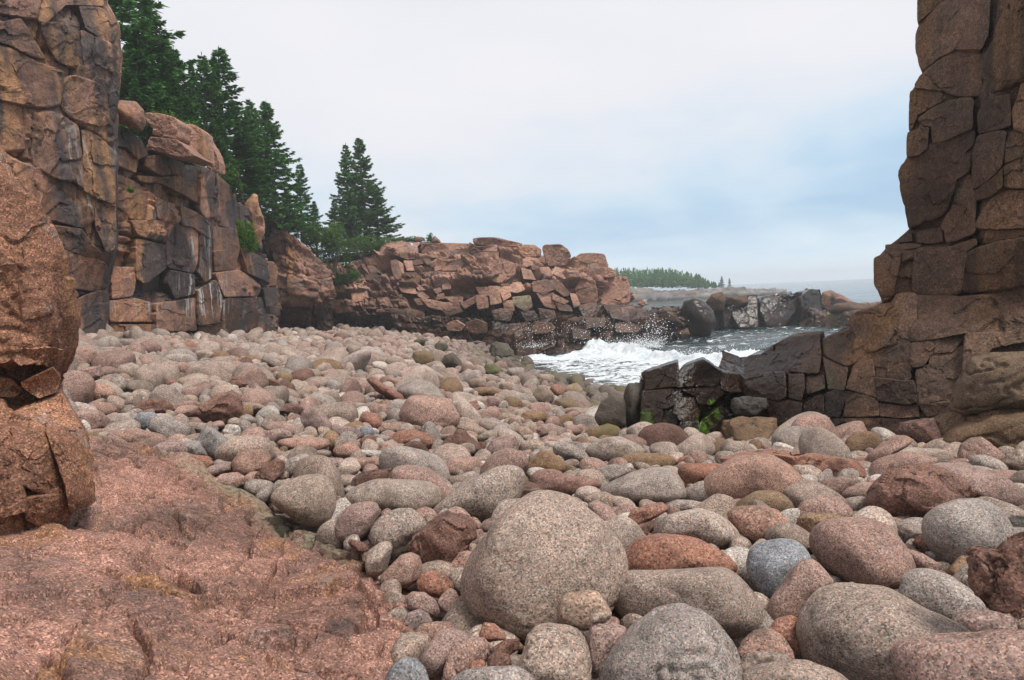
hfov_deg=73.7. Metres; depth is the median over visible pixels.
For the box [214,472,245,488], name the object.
boulder
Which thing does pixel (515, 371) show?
boulder
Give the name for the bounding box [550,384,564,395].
boulder
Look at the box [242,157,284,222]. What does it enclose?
spruce tree
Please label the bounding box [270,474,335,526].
boulder
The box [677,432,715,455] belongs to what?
boulder
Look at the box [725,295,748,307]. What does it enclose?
rock
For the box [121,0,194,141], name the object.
spruce tree
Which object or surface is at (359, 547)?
boulder
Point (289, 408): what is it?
boulder
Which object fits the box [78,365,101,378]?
boulder
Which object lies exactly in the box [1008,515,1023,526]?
boulder
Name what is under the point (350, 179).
spruce tree
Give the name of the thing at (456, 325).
rock
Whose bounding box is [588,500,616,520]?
boulder
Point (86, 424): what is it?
boulder
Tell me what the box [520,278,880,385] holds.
sea
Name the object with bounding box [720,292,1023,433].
cliff
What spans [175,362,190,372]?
boulder
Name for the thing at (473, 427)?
boulder
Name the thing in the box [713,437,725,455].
boulder
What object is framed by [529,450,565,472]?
boulder
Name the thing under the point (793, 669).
boulder
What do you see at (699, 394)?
rock outcrop
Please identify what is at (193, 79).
spruce tree
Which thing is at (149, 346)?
boulder
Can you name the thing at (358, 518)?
boulder
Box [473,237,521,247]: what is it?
rock
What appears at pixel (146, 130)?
shrub
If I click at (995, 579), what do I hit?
boulder
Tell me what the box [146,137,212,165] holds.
rock
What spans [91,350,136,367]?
boulder
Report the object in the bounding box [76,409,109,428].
boulder
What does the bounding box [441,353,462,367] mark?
boulder
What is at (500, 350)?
boulder
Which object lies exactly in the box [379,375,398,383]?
boulder
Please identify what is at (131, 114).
rock
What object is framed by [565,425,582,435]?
boulder
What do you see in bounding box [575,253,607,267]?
rock
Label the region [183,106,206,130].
spruce tree
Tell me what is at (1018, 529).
boulder
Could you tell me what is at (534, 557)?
boulder
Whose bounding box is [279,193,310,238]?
spruce tree
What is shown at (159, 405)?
boulder
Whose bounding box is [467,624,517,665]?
boulder
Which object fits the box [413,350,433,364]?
boulder
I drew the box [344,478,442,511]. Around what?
boulder
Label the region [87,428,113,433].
boulder
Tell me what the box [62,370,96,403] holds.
boulder
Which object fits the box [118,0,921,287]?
sky
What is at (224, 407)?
boulder
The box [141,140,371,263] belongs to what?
hill
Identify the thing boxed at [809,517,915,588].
boulder
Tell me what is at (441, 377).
boulder
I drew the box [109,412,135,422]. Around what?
boulder
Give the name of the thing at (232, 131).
spruce tree
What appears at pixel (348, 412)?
boulder
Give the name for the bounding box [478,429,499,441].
boulder
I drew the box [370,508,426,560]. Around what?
boulder
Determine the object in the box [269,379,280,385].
boulder
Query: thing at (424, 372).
boulder
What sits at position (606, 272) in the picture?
rock
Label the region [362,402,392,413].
boulder
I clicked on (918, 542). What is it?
boulder
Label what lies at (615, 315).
rock ledge
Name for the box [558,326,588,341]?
rock
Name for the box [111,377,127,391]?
boulder
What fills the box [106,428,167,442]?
boulder
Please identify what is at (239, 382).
boulder
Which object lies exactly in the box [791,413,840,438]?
boulder
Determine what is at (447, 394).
boulder
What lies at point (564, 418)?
boulder
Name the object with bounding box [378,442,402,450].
boulder
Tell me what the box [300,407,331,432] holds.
boulder
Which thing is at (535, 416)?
boulder
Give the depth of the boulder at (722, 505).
4.46 m
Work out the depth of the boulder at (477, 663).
2.50 m
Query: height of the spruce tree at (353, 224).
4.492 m
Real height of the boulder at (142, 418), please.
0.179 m
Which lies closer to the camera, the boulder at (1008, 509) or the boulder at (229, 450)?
the boulder at (1008, 509)
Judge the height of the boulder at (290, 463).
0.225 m
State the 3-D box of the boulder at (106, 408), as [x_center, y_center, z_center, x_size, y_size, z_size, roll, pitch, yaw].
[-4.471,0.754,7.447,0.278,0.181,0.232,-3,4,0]
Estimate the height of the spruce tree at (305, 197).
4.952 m
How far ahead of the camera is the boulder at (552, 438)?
8.30 m
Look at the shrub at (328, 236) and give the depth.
42.18 m
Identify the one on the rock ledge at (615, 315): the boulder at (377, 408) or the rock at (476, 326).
the rock at (476, 326)
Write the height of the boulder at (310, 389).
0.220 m
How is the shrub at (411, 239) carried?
on the cliff at (403, 285)
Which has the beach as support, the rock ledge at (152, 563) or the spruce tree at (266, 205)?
the rock ledge at (152, 563)
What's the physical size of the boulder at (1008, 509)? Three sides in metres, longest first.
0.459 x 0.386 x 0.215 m
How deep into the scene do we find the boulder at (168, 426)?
6.69 m
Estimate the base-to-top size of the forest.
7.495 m
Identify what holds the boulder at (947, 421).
on the boulder at (998, 428)
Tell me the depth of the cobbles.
8.93 m
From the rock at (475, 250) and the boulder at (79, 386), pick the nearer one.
the boulder at (79, 386)
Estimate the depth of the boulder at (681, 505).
4.74 m
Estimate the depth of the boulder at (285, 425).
7.37 m
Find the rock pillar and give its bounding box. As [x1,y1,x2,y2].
[0,144,95,535]
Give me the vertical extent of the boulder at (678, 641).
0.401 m
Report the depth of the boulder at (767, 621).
2.86 m
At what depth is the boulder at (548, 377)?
23.41 m
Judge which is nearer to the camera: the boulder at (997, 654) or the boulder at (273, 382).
the boulder at (997, 654)
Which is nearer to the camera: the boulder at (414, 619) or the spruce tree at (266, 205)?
the boulder at (414, 619)
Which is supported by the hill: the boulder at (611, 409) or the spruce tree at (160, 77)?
the spruce tree at (160, 77)
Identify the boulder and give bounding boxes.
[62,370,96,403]
[63,387,71,399]
[68,355,78,370]
[69,399,77,411]
[75,345,96,365]
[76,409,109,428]
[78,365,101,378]
[81,419,90,429]
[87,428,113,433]
[89,402,116,414]
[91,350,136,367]
[94,382,119,399]
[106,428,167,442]
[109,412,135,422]
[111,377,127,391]
[114,362,139,377]
[119,338,134,345]
[126,380,153,391]
[132,398,174,413]
[134,366,166,388]
[134,412,157,428]
[142,340,161,352]
[147,416,190,436]
[153,439,187,452]
[164,354,196,362]
[166,378,178,384]
[171,341,197,347]
[174,404,197,416]
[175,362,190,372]
[181,387,200,397]
[184,367,230,382]
[184,441,208,455]
[187,422,218,432]
[190,390,244,424]
[191,454,213,467]
[195,349,213,359]
[196,427,228,459]
[204,461,231,475]
[209,379,228,387]
[214,435,274,461]
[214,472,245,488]
[222,424,240,435]
[230,376,246,387]
[231,449,270,475]
[238,420,251,433]
[242,402,264,412]
[254,457,284,482]
[262,354,282,366]
[264,421,303,434]
[265,428,292,443]
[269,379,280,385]
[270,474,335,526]
[275,372,292,381]
[277,436,330,449]
[280,403,303,414]
[285,453,307,477]
[293,455,344,497]
[299,385,318,393]
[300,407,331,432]
[308,393,336,403]
[313,402,357,421]
[326,379,342,389]
[330,458,342,466]
[333,426,361,438]
[333,443,359,457]
[335,501,379,541]
[337,466,358,474]
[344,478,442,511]
[346,345,360,353]
[348,539,371,553]
[350,468,391,485]
[357,457,380,470]
[358,380,367,389]
[359,411,381,428]
[360,426,373,437]
[361,449,380,456]
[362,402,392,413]
[366,508,380,534]
[367,377,404,399]
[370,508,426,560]
[373,361,387,370]
[374,434,389,440]
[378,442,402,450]
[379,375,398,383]
[379,422,396,433]
[379,445,450,479]
[380,552,421,588]
[384,367,400,377]
[385,657,428,679]
[390,429,434,448]
[390,632,430,662]
[391,465,451,498]
[395,365,439,388]
[397,379,445,398]
[399,395,459,427]
[404,609,432,630]
[405,591,439,618]
[407,510,477,563]
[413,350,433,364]
[414,339,427,345]
[415,621,453,639]
[416,570,453,597]
[420,628,469,679]
[421,560,453,577]
[432,366,445,371]
[433,465,525,522]
[434,342,447,350]
[436,371,444,381]
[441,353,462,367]
[441,429,481,456]
[442,391,451,397]
[442,596,481,632]
[443,662,456,679]
[445,456,482,474]
[446,637,488,673]
[448,506,471,518]
[451,550,470,568]
[451,665,534,679]
[457,421,486,434]
[460,490,628,644]
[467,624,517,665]
[468,378,485,387]
[469,400,481,409]
[469,659,484,668]
[473,387,502,395]
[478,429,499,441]
[479,622,505,641]
[480,448,529,473]
[480,518,496,532]
[484,364,502,374]
[486,375,499,382]
[486,396,500,406]
[486,435,518,453]
[487,652,511,665]
[489,341,514,358]
[489,638,519,654]
[491,498,519,519]
[499,382,511,389]
[501,413,515,419]
[504,396,522,407]
[507,367,524,375]
[510,654,521,665]
[515,426,532,435]
[517,622,591,679]
[520,411,548,422]
[520,439,544,451]
[520,481,542,497]
[528,402,549,411]
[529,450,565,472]
[530,469,601,495]
[533,385,554,403]
[536,367,550,369]
[536,423,559,436]
[538,374,553,382]
[541,435,570,440]
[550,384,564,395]
[553,442,588,461]
[554,397,579,408]
[557,590,611,630]
[558,414,573,424]
[564,383,582,391]
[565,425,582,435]
[584,423,620,437]
[584,491,614,507]
[585,406,597,415]
[585,437,644,461]
[586,620,625,678]
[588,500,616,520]
[589,611,610,622]
[594,394,625,428]
[597,464,631,481]
[598,603,742,679]
[601,467,686,506]
[606,516,644,548]
[614,567,764,637]
[619,613,642,629]
[621,453,675,468]
[623,382,643,426]
[625,533,737,572]
[626,422,651,434]
[628,502,668,524]
[638,423,688,445]
[639,520,656,535]
[653,508,739,548]
[667,499,700,510]
[676,454,689,464]
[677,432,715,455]
[678,463,719,484]
[692,494,735,519]
[703,453,802,498]
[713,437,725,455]
[719,448,866,477]
[721,416,777,440]
[723,546,749,579]
[727,505,789,543]
[731,396,767,416]
[736,490,793,511]
[738,628,794,658]
[741,651,790,672]
[742,659,847,679]
[746,538,810,598]
[758,610,773,628]
[765,522,811,552]
[766,558,833,619]
[768,411,829,440]
[768,615,801,655]
[771,426,806,447]
[783,478,849,507]
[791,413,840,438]
[792,465,821,476]
[796,512,843,532]
[796,582,970,679]
[798,427,852,458]
[798,495,853,516]
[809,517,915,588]
[818,476,855,494]
[835,421,866,438]
[841,482,872,498]
[846,431,883,451]
[846,496,865,510]
[852,506,897,533]
[854,456,866,460]
[863,463,976,517]
[865,435,911,461]
[869,452,937,475]
[891,629,1023,679]
[896,418,941,442]
[896,522,921,543]
[898,568,985,618]
[899,447,948,455]
[901,517,922,527]
[908,549,938,569]
[912,534,930,552]
[921,498,1014,564]
[932,409,966,434]
[934,462,1023,505]
[942,409,1023,447]
[946,555,968,575]
[948,351,1023,415]
[951,609,1017,631]
[953,564,984,600]
[957,437,1004,460]
[965,531,1023,619]
[977,496,1023,516]
[1001,449,1023,470]
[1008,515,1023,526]
[1013,527,1023,533]
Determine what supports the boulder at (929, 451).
on the beach
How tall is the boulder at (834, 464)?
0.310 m
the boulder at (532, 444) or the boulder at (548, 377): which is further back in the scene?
the boulder at (548, 377)
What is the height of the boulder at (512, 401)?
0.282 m
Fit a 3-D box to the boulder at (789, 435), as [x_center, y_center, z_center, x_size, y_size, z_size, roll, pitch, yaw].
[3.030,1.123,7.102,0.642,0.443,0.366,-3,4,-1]
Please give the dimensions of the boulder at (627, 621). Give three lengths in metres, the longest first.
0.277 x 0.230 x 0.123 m
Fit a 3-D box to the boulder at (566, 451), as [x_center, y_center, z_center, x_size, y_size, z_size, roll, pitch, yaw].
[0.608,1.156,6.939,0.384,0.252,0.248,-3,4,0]
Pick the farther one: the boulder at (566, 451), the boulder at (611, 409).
the boulder at (611, 409)
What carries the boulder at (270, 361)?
on the beach
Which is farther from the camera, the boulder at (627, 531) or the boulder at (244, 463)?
the boulder at (244, 463)
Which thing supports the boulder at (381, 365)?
on the beach
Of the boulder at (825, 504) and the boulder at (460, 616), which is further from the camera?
the boulder at (825, 504)
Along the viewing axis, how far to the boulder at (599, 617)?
2.56 m
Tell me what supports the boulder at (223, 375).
on the beach
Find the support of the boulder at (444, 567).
on the beach
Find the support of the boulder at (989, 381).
on the boulder at (998, 428)
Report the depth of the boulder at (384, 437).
7.52 m
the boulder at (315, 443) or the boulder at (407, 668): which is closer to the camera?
the boulder at (407, 668)
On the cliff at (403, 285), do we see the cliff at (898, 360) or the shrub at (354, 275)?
the shrub at (354, 275)
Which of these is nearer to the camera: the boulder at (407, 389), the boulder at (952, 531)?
the boulder at (952, 531)
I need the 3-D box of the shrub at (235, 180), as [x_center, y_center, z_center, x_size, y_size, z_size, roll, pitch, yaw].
[-11.518,-6.484,27.572,1.198,1.339,0.893,-3,4,0]
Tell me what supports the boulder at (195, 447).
on the beach
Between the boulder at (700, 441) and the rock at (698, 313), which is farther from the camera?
the rock at (698, 313)
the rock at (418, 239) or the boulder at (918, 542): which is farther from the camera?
the rock at (418, 239)
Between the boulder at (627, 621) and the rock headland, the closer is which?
the boulder at (627, 621)
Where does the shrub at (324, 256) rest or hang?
on the hill
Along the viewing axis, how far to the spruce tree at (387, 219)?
54.95 m
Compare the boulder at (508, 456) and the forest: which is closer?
the boulder at (508, 456)
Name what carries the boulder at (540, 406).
on the beach
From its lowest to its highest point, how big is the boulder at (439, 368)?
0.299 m
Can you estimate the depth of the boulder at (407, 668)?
2.51 m
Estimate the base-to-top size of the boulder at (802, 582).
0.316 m
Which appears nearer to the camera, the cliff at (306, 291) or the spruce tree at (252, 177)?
the spruce tree at (252, 177)
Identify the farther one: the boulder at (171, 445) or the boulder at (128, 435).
the boulder at (128, 435)
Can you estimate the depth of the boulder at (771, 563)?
3.25 m
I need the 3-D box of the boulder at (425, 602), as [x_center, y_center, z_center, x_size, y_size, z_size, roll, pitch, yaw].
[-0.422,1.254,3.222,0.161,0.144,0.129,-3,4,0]
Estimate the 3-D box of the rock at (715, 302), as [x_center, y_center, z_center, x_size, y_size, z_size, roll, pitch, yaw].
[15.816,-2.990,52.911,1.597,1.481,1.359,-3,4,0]
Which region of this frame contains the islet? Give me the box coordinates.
[630,286,790,301]
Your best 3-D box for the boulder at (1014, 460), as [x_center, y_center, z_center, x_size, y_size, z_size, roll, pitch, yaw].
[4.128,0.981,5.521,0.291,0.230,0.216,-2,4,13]
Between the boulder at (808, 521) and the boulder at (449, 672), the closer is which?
the boulder at (449, 672)
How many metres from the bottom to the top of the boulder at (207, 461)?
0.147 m
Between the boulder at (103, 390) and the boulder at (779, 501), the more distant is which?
the boulder at (103, 390)
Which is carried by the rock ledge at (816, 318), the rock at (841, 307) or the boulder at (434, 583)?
the rock at (841, 307)
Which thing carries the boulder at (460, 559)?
on the beach
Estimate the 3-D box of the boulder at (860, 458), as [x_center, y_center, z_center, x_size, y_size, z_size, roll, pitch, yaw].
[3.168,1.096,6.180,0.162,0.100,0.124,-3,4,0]
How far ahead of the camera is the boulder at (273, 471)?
5.44 m
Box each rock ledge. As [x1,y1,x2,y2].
[0,435,442,679]
[410,304,692,355]
[799,301,881,327]
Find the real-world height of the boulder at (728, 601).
0.342 m
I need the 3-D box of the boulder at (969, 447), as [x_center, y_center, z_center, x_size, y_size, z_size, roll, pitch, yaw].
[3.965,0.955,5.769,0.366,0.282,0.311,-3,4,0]
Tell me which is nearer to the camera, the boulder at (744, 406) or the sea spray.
the boulder at (744, 406)
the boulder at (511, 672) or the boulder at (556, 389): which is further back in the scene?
the boulder at (556, 389)
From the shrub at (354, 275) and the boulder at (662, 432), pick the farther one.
the shrub at (354, 275)
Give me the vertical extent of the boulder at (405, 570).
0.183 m
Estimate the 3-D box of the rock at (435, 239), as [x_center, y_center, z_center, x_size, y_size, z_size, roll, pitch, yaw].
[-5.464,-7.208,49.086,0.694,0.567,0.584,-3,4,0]
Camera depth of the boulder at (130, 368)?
9.75 m
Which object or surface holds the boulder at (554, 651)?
on the beach
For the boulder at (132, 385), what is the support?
on the beach
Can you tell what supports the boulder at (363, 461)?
on the beach
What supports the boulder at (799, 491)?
on the beach
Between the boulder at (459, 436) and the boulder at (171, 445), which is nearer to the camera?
the boulder at (171, 445)
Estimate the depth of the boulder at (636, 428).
8.46 m
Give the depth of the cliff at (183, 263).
22.64 m
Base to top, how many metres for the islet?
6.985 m
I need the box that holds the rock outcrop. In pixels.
[635,357,743,434]
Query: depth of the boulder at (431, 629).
2.96 m
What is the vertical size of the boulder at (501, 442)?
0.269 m
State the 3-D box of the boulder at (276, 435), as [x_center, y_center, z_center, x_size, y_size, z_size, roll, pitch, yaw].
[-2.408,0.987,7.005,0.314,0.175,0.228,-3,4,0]
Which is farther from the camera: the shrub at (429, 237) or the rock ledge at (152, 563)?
the shrub at (429, 237)
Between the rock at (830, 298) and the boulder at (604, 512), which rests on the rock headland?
the rock at (830, 298)
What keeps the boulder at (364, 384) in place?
on the beach
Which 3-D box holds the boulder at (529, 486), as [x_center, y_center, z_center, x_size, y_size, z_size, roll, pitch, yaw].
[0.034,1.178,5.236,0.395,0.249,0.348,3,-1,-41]
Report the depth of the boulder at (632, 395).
9.30 m
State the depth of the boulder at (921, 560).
3.40 m
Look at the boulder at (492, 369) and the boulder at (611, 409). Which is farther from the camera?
the boulder at (492, 369)
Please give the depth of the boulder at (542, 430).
9.00 m
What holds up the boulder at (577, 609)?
on the beach
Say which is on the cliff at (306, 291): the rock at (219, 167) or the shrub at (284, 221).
the shrub at (284, 221)
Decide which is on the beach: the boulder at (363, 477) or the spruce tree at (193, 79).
the boulder at (363, 477)
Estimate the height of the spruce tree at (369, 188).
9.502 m
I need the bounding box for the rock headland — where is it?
[713,288,825,329]
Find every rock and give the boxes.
[118,100,145,130]
[145,113,191,143]
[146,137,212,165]
[187,124,214,165]
[206,141,224,174]
[244,194,264,245]
[414,236,422,241]
[420,243,448,253]
[429,258,456,268]
[431,236,440,242]
[446,320,464,330]
[465,319,487,333]
[469,246,511,254]
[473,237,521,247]
[492,261,515,282]
[517,244,540,257]
[532,322,554,333]
[542,244,570,266]
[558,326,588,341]
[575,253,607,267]
[575,279,597,303]
[579,267,615,278]
[598,277,629,304]
[637,299,647,306]
[658,308,682,326]
[676,328,689,338]
[678,297,715,336]
[705,292,725,310]
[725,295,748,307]
[821,290,852,307]
[829,302,871,312]
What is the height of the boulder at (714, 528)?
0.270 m
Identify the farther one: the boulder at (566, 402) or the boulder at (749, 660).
the boulder at (566, 402)
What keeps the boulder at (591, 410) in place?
on the beach
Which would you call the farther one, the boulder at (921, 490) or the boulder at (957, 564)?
the boulder at (921, 490)
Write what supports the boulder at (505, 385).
on the beach
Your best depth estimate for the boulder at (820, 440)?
6.18 m
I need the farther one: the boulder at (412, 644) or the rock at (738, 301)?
the rock at (738, 301)
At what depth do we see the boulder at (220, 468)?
5.55 m
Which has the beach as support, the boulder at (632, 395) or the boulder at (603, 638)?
the boulder at (603, 638)
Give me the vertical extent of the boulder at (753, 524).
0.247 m
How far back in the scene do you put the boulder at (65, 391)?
7.50 m
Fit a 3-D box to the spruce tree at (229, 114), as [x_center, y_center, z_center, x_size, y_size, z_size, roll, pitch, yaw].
[-12.995,-10.291,31.533,3.860,6.286,3.643,-6,6,-44]
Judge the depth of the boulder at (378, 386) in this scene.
10.88 m
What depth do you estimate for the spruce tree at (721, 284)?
172.43 m
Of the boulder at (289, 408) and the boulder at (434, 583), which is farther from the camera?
the boulder at (289, 408)
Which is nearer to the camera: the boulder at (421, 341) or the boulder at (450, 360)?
the boulder at (450, 360)
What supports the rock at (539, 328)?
on the rock ledge at (615, 315)
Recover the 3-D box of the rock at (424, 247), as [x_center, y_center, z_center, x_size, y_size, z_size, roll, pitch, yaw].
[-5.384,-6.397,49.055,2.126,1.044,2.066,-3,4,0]
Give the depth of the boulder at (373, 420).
8.28 m
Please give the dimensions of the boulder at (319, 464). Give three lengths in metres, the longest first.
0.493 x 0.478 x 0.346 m
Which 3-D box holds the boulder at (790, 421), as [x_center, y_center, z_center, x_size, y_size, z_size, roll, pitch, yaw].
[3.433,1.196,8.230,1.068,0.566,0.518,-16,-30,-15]
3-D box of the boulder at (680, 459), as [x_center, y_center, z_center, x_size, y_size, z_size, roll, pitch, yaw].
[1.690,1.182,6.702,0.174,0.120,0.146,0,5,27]
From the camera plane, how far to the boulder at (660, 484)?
4.96 m
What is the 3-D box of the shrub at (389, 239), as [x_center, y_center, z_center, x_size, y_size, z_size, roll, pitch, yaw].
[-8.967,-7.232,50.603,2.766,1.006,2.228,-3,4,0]
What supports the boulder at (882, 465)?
on the cobbles
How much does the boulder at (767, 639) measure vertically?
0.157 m
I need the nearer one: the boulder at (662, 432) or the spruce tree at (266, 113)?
the boulder at (662, 432)
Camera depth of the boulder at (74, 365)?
9.55 m
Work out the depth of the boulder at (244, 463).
5.60 m
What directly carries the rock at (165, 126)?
on the rock at (175, 149)
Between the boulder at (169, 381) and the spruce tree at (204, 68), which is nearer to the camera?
the boulder at (169, 381)
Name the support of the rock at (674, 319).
on the rock ledge at (615, 315)
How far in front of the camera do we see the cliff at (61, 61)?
15.47 m
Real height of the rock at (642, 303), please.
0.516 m
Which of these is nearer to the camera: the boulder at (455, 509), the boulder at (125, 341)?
the boulder at (455, 509)
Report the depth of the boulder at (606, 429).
8.79 m
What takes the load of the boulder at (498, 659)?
on the beach
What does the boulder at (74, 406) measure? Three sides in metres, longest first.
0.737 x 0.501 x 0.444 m
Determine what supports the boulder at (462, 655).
on the beach
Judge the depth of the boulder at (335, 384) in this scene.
11.17 m
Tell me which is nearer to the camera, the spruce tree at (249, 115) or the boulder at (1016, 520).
the boulder at (1016, 520)
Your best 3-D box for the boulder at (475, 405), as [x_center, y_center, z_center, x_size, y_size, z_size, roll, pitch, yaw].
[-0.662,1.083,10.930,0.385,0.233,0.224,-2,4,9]
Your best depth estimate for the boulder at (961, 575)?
3.16 m
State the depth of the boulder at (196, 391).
8.83 m
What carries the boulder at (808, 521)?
on the beach
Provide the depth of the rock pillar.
3.77 m
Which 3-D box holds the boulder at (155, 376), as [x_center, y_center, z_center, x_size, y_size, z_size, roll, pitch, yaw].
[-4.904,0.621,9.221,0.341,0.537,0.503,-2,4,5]
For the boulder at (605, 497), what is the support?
on the beach
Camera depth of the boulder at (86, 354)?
10.29 m
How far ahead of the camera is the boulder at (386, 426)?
8.05 m
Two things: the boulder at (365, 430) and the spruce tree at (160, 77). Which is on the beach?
the boulder at (365, 430)
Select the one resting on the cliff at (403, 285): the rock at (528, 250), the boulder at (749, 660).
the rock at (528, 250)
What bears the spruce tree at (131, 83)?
on the hill
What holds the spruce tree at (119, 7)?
on the hill
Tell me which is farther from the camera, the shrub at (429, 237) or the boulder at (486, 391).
the shrub at (429, 237)
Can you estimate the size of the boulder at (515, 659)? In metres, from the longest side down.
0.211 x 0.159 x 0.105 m
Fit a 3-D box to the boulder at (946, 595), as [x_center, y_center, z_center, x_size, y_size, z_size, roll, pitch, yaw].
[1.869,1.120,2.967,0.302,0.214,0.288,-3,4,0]
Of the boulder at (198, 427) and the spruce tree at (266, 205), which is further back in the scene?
the spruce tree at (266, 205)
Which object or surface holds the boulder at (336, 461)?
on the beach
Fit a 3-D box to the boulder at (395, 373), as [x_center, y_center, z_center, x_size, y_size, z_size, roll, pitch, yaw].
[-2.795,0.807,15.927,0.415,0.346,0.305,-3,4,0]
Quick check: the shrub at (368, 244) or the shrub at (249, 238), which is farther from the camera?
the shrub at (368, 244)
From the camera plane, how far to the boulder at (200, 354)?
13.87 m
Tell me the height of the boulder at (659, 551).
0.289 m
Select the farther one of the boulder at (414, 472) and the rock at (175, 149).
the rock at (175, 149)
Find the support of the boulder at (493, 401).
on the beach
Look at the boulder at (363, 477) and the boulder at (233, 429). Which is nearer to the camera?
the boulder at (363, 477)
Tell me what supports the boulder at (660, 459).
on the beach
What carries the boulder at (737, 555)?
on the beach
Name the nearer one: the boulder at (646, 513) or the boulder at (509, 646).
the boulder at (509, 646)
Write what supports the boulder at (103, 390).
on the beach
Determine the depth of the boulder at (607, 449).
6.81 m
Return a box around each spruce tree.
[108,0,199,142]
[119,23,176,139]
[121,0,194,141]
[143,70,185,135]
[160,42,186,114]
[170,47,198,121]
[181,65,207,129]
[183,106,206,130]
[195,52,234,166]
[206,45,279,170]
[212,120,243,177]
[224,136,272,202]
[226,100,255,183]
[240,102,281,201]
[241,107,265,200]
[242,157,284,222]
[243,101,315,234]
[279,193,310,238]
[292,164,326,241]
[307,201,319,241]
[322,142,376,250]
[324,199,343,238]
[339,138,391,254]
[341,196,379,250]
[360,186,404,244]
[719,276,724,287]
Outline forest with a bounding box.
[615,267,719,288]
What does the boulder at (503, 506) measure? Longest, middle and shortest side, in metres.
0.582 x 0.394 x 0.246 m
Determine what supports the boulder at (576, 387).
on the beach
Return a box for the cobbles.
[75,323,1023,679]
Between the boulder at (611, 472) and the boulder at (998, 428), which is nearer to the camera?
the boulder at (611, 472)
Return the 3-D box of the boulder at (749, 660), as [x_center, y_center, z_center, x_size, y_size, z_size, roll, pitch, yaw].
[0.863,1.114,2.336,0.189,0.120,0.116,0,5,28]
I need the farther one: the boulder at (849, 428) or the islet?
the islet
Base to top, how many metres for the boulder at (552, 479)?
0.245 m
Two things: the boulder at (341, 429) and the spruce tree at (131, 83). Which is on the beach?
the boulder at (341, 429)
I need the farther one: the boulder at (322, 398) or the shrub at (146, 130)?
the shrub at (146, 130)
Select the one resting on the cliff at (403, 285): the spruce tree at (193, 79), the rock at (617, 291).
the rock at (617, 291)
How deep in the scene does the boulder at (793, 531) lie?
3.86 m
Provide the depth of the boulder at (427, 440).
7.32 m
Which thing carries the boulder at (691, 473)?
on the beach
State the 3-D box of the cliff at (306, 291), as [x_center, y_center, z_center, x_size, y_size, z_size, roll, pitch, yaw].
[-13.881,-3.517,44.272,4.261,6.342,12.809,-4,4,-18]
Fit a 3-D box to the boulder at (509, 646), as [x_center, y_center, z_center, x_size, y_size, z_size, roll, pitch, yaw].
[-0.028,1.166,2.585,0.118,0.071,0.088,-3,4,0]
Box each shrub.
[126,108,199,140]
[126,186,134,192]
[215,162,242,193]
[235,218,258,256]
[265,211,309,230]
[292,220,338,257]
[311,219,349,242]
[315,227,353,272]
[333,269,362,283]
[341,234,381,257]
[372,235,408,247]
[402,236,424,242]
[426,233,432,241]
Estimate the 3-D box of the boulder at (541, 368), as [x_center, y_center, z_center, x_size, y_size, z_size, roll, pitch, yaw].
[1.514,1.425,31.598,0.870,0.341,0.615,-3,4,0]
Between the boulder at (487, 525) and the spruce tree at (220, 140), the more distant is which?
the spruce tree at (220, 140)
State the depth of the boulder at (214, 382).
9.54 m
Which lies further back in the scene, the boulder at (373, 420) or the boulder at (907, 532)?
the boulder at (373, 420)
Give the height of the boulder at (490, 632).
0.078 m
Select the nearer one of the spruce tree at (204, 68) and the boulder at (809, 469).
the boulder at (809, 469)
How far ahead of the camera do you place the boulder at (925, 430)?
6.78 m
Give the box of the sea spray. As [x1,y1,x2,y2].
[516,313,754,356]
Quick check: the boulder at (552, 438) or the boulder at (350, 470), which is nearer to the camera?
the boulder at (350, 470)
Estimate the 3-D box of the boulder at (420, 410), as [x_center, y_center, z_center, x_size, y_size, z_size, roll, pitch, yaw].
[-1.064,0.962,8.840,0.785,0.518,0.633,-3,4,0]
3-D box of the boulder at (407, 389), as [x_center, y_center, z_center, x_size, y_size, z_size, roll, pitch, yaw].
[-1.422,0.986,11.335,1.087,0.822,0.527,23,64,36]
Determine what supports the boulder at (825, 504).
on the beach
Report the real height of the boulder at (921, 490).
0.436 m
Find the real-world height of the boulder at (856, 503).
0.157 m
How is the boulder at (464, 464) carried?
on the beach
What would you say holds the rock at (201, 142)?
on the rock at (175, 149)
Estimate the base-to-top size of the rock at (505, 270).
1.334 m
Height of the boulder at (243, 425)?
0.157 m
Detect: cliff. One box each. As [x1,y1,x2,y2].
[0,0,122,333]
[108,130,281,334]
[264,229,336,330]
[327,241,634,331]
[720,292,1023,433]
[873,0,1023,303]
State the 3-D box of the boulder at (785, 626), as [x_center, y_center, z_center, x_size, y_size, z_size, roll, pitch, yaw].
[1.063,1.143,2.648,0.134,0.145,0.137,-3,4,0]
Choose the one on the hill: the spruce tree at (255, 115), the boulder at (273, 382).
the spruce tree at (255, 115)
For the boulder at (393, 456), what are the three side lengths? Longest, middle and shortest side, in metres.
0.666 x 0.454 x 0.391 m
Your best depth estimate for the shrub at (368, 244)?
50.09 m
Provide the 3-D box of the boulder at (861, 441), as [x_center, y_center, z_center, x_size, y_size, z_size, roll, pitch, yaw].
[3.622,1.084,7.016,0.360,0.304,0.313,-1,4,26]
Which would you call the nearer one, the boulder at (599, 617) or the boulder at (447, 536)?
the boulder at (599, 617)
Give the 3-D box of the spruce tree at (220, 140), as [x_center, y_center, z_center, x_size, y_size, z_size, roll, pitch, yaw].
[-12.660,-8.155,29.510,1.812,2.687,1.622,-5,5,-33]
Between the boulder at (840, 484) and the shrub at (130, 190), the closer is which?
the boulder at (840, 484)
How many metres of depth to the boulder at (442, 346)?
32.77 m
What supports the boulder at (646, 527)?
on the beach

